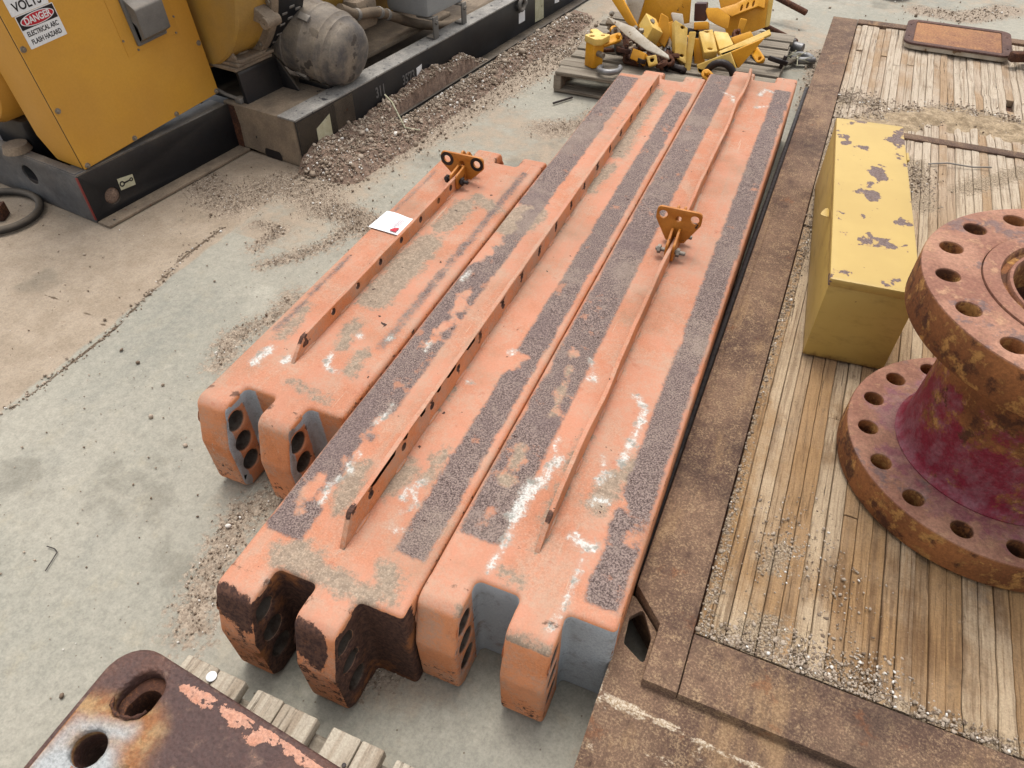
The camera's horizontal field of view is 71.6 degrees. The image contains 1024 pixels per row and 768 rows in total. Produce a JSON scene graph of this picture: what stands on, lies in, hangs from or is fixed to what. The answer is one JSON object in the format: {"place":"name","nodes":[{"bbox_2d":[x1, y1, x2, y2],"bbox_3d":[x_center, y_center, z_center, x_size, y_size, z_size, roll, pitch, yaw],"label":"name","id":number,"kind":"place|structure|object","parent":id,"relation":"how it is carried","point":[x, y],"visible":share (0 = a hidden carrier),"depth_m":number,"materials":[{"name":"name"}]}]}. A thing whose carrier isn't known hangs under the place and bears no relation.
{"place":"outdoors","nodes":[
{"label":"outdoors","id":0,"kind":"place"},
{"bbox_2d":[0,0,1023,767],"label":"ground","id":1,"kind":"structure","parent":0,"point":[70,622],"depth_m":2.31,"materials":[{"name":"concrete"}]},
{"bbox_2d":[0,201,9,220],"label":"rusty nut","id":2,"kind":"object","parent":1,"relation":"on","point":[4,212],"visible":1,"depth_m":3.16,"materials":[{"name":"metal"}]},
{"bbox_2d":[0,188,44,234],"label":"hose loop","id":3,"kind":"object","parent":1,"relation":"on","point":[34,215],"visible":1,"depth_m":3.17,"materials":[{"name":"black rubber"}]},
{"bbox_2d":[45,546,57,570],"bbox_3d":[-1.257,0.471,1.939,0.030,0.003,0.085,-16,47,-15],"label":"bent wire","id":4,"kind":"object","parent":1,"relation":"on","point":[53,557],"visible":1,"depth_m":1.94,"materials":[{"name":"grey metal"}]},
{"bbox_2d":[0,0,587,227],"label":"generator set","id":5,"kind":"object","parent":1,"relation":"on","point":[113,113],"visible":1,"depth_m":3.27,"materials":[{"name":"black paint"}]},
{"bbox_2d":[180,655,413,767],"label":"pallet","id":6,"kind":"object","parent":1,"relation":"on","point":[340,748],"visible":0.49,"depth_m":1.51,"materials":[{"name":"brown wood"}]},
{"bbox_2d":[24,650,339,767],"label":"steel plate","id":7,"kind":"object","parent":6,"relation":"on","point":[144,709],"visible":1,"depth_m":1.39,"materials":[{"name":"brown metal"}]},
{"bbox_2d":[198,150,546,498],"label":"steel beam","id":8,"kind":"structure","parent":1,"relation":"on","point":[280,399],"depth_m":2.13,"materials":[{"name":"orange metal"}]},
{"bbox_2d":[368,211,412,234],"bbox_3d":[-0.429,-0.577,2.539,0.122,0.008,0.118,19,48,19],"label":"paper sheet","id":9,"kind":"object","parent":8,"relation":"on","point":[392,222],"visible":0.95,"depth_m":2.54,"materials":[{"name":"white paper"}]},
{"bbox_2d":[298,10,592,183],"bbox_3d":[-0.150,-1.843,4.199,0.456,0.154,2.916,22,49,21],"label":"dirt heap","id":10,"kind":"object","parent":1,"relation":"on","point":[441,80],"visible":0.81,"depth_m":3.89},
{"bbox_2d":[216,70,704,707],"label":"steel beam","id":11,"kind":"structure","parent":1,"relation":"on","point":[328,572],"depth_m":1.83,"materials":[{"name":"orange metal"}]},
{"bbox_2d":[0,0,1020,698],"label":"loose gravel","id":12,"kind":"structure","parent":1,"relation":"on","point":[474,76],"depth_m":3.64,"materials":[{"name":"gravel"}]},
{"bbox_2d":[384,94,419,130],"bbox_3d":[-0.594,-1.427,3.752,0.234,0.142,0.053,26,50,24],"label":"twig","id":13,"kind":"object","parent":12,"relation":"on","point":[386,96],"visible":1,"depth_m":3.75,"materials":[{"name":"beige wood"}]},
{"bbox_2d":[553,96,572,103],"bbox_3d":[0.290,-1.621,4.055,0.142,0.012,0.012,-26,50,-24],"label":"thin rod","id":14,"kind":"object","parent":1,"relation":"on","point":[565,99],"visible":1,"depth_m":4.05,"materials":[{"name":"grey metal"}]},
{"bbox_2d":[415,68,796,721],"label":"steel beam","id":15,"kind":"structure","parent":1,"relation":"on","point":[533,578],"depth_m":1.82,"materials":[{"name":"orange metal"}]},
{"bbox_2d":[553,11,795,98],"bbox_3d":[1.014,-1.960,4.324,1.218,0.119,1.136,16,47,16],"label":"pallet","id":16,"kind":"object","parent":1,"relation":"on","point":[774,44],"visible":0.39,"depth_m":4.13,"materials":[{"name":"grey wood"}]},
{"bbox_2d":[585,29,609,67],"bbox_3d":[0.483,-1.915,4.069,0.123,0.165,0.180,-27,50,-24],"label":"valve lug","id":17,"kind":"object","parent":16,"relation":"on","point":[596,40],"visible":0.97,"depth_m":4.02,"materials":[{"name":"yellow paint"}]},
{"bbox_2d":[596,64,622,75],"bbox_3d":[0.545,-1.771,4.000,0.148,0.036,0.113,14,46,13],"label":"steel hook","id":18,"kind":"object","parent":16,"relation":"on","point":[600,69],"visible":1,"depth_m":3.97,"materials":[{"name":"silver metal"}]},
{"bbox_2d":[646,55,657,66],"bbox_3d":[0.796,-1.834,4.034,0.069,0.066,0.053,6,45,6],"label":"clamp plate","id":19,"kind":"object","parent":16,"relation":"on","point":[653,63],"visible":1,"depth_m":4.02,"materials":[{"name":"yellow paint"}]},
{"bbox_2d":[656,21,672,46],"bbox_3d":[0.889,-2.104,4.273,0.219,0.155,0.081,14,46,13],"label":"channel piece","id":20,"kind":"object","parent":16,"relation":"on","point":[658,43],"depth_m":4.24,"materials":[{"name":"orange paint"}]},
{"bbox_2d":[671,12,683,24],"bbox_3d":[0.972,-2.141,4.171,0.084,0.070,0.056,9,45,9],"label":"clamp plate","id":21,"kind":"object","parent":20,"relation":"on","point":[678,17],"visible":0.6,"depth_m":4.16,"materials":[{"name":"white metal"}]},
{"bbox_2d":[638,0,690,33],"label":"bent sheet","id":22,"kind":"object","parent":16,"relation":"on","point":[656,8],"visible":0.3,"depth_m":4.39,"materials":[{"name":"orange paint"}]},
{"bbox_2d":[672,20,687,64],"bbox_3d":[0.951,-1.942,4.045,0.078,0.233,0.173,0,45,0],"label":"drilled block","id":23,"kind":"object","parent":16,"relation":"on","point":[679,37],"depth_m":4.01,"materials":[{"name":"yellow paint"}]},
{"bbox_2d":[684,32,695,70],"bbox_3d":[1.014,-1.890,4.050,0.038,0.207,0.095,6,45,6],"label":"flat bar","id":24,"kind":"object","parent":16,"relation":"on","point":[690,45],"visible":0.81,"depth_m":4.04,"materials":[{"name":"yellow paint"}]},
{"bbox_2d":[603,10,787,80],"bbox_3d":[1.037,-1.967,4.107,1.096,0.237,0.566,16,47,16],"label":"rusty linkage","id":25,"kind":"object","parent":16,"relation":"on","point":[623,44],"visible":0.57,"depth_m":4.08,"materials":[{"name":"metal"}]},
{"bbox_2d":[612,0,637,26],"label":"flat bar","id":26,"kind":"object","parent":25,"relation":"on","point":[624,11],"visible":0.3,"depth_m":4.27,"materials":[{"name":"orange paint"}]},
{"bbox_2d":[626,0,643,23],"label":"scraped plate","id":27,"kind":"object","parent":25,"relation":"on","point":[635,7],"visible":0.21,"depth_m":4.34,"materials":[{"name":"white metal"}]},
{"bbox_2d":[607,17,668,58],"bbox_3d":[0.706,-1.947,3.990,0.050,0.087,0.523,-26,50,-24],"label":"flat bar","id":28,"kind":"object","parent":25,"relation":"on","point":[635,36],"visible":1,"depth_m":3.98,"materials":[{"name":"white metal"}]},
{"bbox_2d":[630,49,647,65],"bbox_3d":[0.728,-1.869,4.063,0.072,0.077,0.098,-35,54,-30],"label":"channel piece","id":29,"kind":"object","parent":25,"relation":"on","point":[636,54],"visible":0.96,"depth_m":4.04,"materials":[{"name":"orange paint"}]},
{"bbox_2d":[639,13,662,44],"bbox_3d":[0.811,-2.069,4.140,0.113,0.146,0.136,-11,46,-11],"label":"wedge block","id":30,"kind":"object","parent":25,"relation":"on","point":[653,33],"depth_m":4.11,"materials":[{"name":"yellow paint"}]},
{"bbox_2d":[658,13,670,46],"bbox_3d":[0.893,-2.076,4.171,0.094,0.187,0.111,16,47,16],"label":"wedge block","id":31,"kind":"object","parent":25,"relation":"on","point":[663,24],"depth_m":4.14,"materials":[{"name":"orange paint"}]},
{"bbox_2d":[694,21,708,29],"bbox_3d":[1.141,-2.154,4.272,0.085,0.079,0.109,16,47,16],"label":"spacer block","id":32,"kind":"object","parent":25,"relation":"on","point":[701,25],"depth_m":4.23,"materials":[{"name":"orange paint"}]},
{"bbox_2d":[694,2,707,20],"bbox_3d":[1.135,-2.235,4.260,0.083,0.106,0.069,16,47,16],"label":"square tube","id":33,"kind":"object","parent":32,"relation":"on","point":[700,14],"visible":0.98,"depth_m":4.24,"materials":[{"name":"red paint"}]},
{"bbox_2d":[706,8,729,28],"bbox_3d":[1.226,-2.187,4.243,0.153,0.105,0.045,5,45,5],"label":"folded sheet","id":34,"kind":"object","parent":32,"relation":"on","point":[719,17],"visible":1,"depth_m":4.24,"materials":[{"name":"orange paint"}]},
{"bbox_2d":[731,31,752,44],"bbox_3d":[1.344,-2.015,4.156,0.134,0.095,0.070,-3,45,-3],"label":"channel piece","id":35,"kind":"object","parent":25,"relation":"on","point":[741,37],"visible":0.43,"depth_m":4.13,"materials":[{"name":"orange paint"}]},
{"bbox_2d":[694,38,704,63],"bbox_3d":[1.091,-1.937,4.154,0.074,0.158,0.120,-14,46,-14],"label":"clamp plate","id":36,"kind":"object","parent":16,"relation":"on","point":[698,58],"visible":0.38,"depth_m":4.13,"materials":[{"name":"orange paint"}]},
{"bbox_2d":[699,30,716,58],"bbox_3d":[1.113,-1.927,4.032,0.091,0.143,0.165,-8,45,-8],"label":"drilled block","id":37,"kind":"object","parent":16,"relation":"on","point":[708,47],"depth_m":4.00,"materials":[{"name":"yellow paint"}]},
{"bbox_2d":[702,59,735,78],"bbox_3d":[1.157,-1.714,3.962,0.189,0.189,0.040,16,47,16],"label":"pipe ring","id":38,"kind":"object","parent":16,"relation":"on","point":[728,66],"visible":0.44,"depth_m":3.90,"materials":[{"name":"black rubber"}]},
{"bbox_2d":[713,31,732,54],"bbox_3d":[1.206,-1.952,4.063,0.092,0.099,0.139,-7,45,-7],"label":"clamp plate","id":39,"kind":"object","parent":16,"relation":"on","point":[723,40],"visible":0.72,"depth_m":4.03,"materials":[{"name":"yellow paint"}]},
{"bbox_2d":[697,30,770,72],"bbox_3d":[1.254,-1.824,3.956,0.408,0.218,0.148,-8,45,-8],"label":"gusset bracket","id":40,"kind":"object","parent":16,"relation":"on","point":[737,55],"visible":0.75,"depth_m":3.95,"materials":[{"name":"yellow metal"}]},
{"bbox_2d":[738,18,746,33],"bbox_3d":[1.380,-2.141,4.267,0.044,0.103,0.058,16,47,16],"label":"upright strip","id":41,"kind":"object","parent":16,"relation":"on","point":[742,23],"visible":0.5,"depth_m":4.25,"materials":[{"name":"orange paint"}]},
{"bbox_2d":[719,0,772,35],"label":"slotted frame","id":42,"kind":"object","parent":16,"relation":"on","point":[756,14],"visible":0.84,"depth_m":4.40,"materials":[{"name":"orange paint"}]},
{"bbox_2d":[744,50,809,64],"bbox_3d":[1.592,-2.026,4.361,0.702,0.138,0.245,-19,48,-19],"label":"chain","id":43,"kind":"object","parent":16,"relation":"on","point":[791,60],"visible":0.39,"depth_m":4.40,"materials":[{"name":"metal"}]},
{"bbox_2d":[762,25,797,41],"bbox_3d":[1.726,-2.263,4.582,0.300,0.161,0.036,-11,46,-11],"label":"steel rod","id":44,"kind":"object","parent":16,"relation":"on","point":[772,29],"visible":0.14,"depth_m":4.54,"materials":[{"name":"metal"}]},
{"bbox_2d":[776,0,807,15],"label":"steel rod","id":45,"kind":"object","parent":1,"relation":"on","point":[796,7],"visible":1,"depth_m":4.87,"materials":[{"name":"brown metal"}]},
{"bbox_2d":[789,39,804,53],"bbox_3d":[1.786,-2.169,4.552,0.167,0.088,0.088,30,52,27],"label":"pipe fitting","id":46,"kind":"object","parent":1,"relation":"on","point":[798,46],"visible":0.45,"depth_m":4.51,"materials":[{"name":"silver metal"}]},
{"bbox_2d":[574,16,1023,767],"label":"deck platform","id":47,"kind":"structure","parent":1,"relation":"on","point":[684,694],"depth_m":1.70,"materials":[{"name":"wood"}]},
{"bbox_2d":[695,86,1023,755],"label":"deck grit","id":48,"kind":"object","parent":47,"relation":"on","point":[826,676],"visible":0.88,"depth_m":1.56,"materials":[{"name":"stone"}]},
{"bbox_2d":[803,118,917,368],"bbox_3d":[1.193,-0.543,2.473,0.282,0.291,1.115,14,46,13],"label":"storage box","id":49,"kind":"object","parent":47,"relation":"on","point":[863,256],"visible":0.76,"depth_m":2.19,"materials":[{"name":"yellow metal"}]},
{"bbox_2d":[837,209,1023,592],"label":"flanged spool","id":50,"kind":"object","parent":47,"relation":"on","point":[930,451],"visible":1,"depth_m":1.64,"materials":[{"name":"metal"}]},
{"bbox_2d":[839,106,1023,144],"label":"drifted sand","id":51,"kind":"structure","parent":47,"relation":"on","point":[912,121],"depth_m":3.40,"materials":[{"name":"beige sand"}]},
{"bbox_2d":[904,19,1011,61],"bbox_3d":[2.588,-2.002,4.133,0.560,0.038,0.440,19,48,18],"label":"cover tray","id":52,"kind":"object","parent":47,"relation":"on","point":[964,41],"visible":0.99,"depth_m":4.08,"materials":[{"name":"orange metal"}]},
{"bbox_2d":[928,162,991,167],"bbox_3d":[1.950,-0.952,3.089,0.264,0.011,0.021,7,45,7],"label":"steel strap","id":53,"kind":"object","parent":47,"relation":"on","point":[962,165],"visible":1,"depth_m":3.08,"materials":[{"name":"metal"}]},
{"bbox_2d":[1008,51,1023,62],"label":"bar","id":54,"kind":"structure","parent":47,"relation":"on","point":[1015,56],"depth_m":3.86,"materials":[{"name":"metal"}]},
{"bbox_2d":[790,51,815,64],"bbox_3d":[1.821,-2.048,4.457,0.148,0.044,0.142,0,45,0],"label":"shackle","id":55,"kind":"object","parent":1,"relation":"on","point":[811,60],"visible":0.88,"depth_m":4.42,"materials":[{"name":"silver metal"}]}
]}

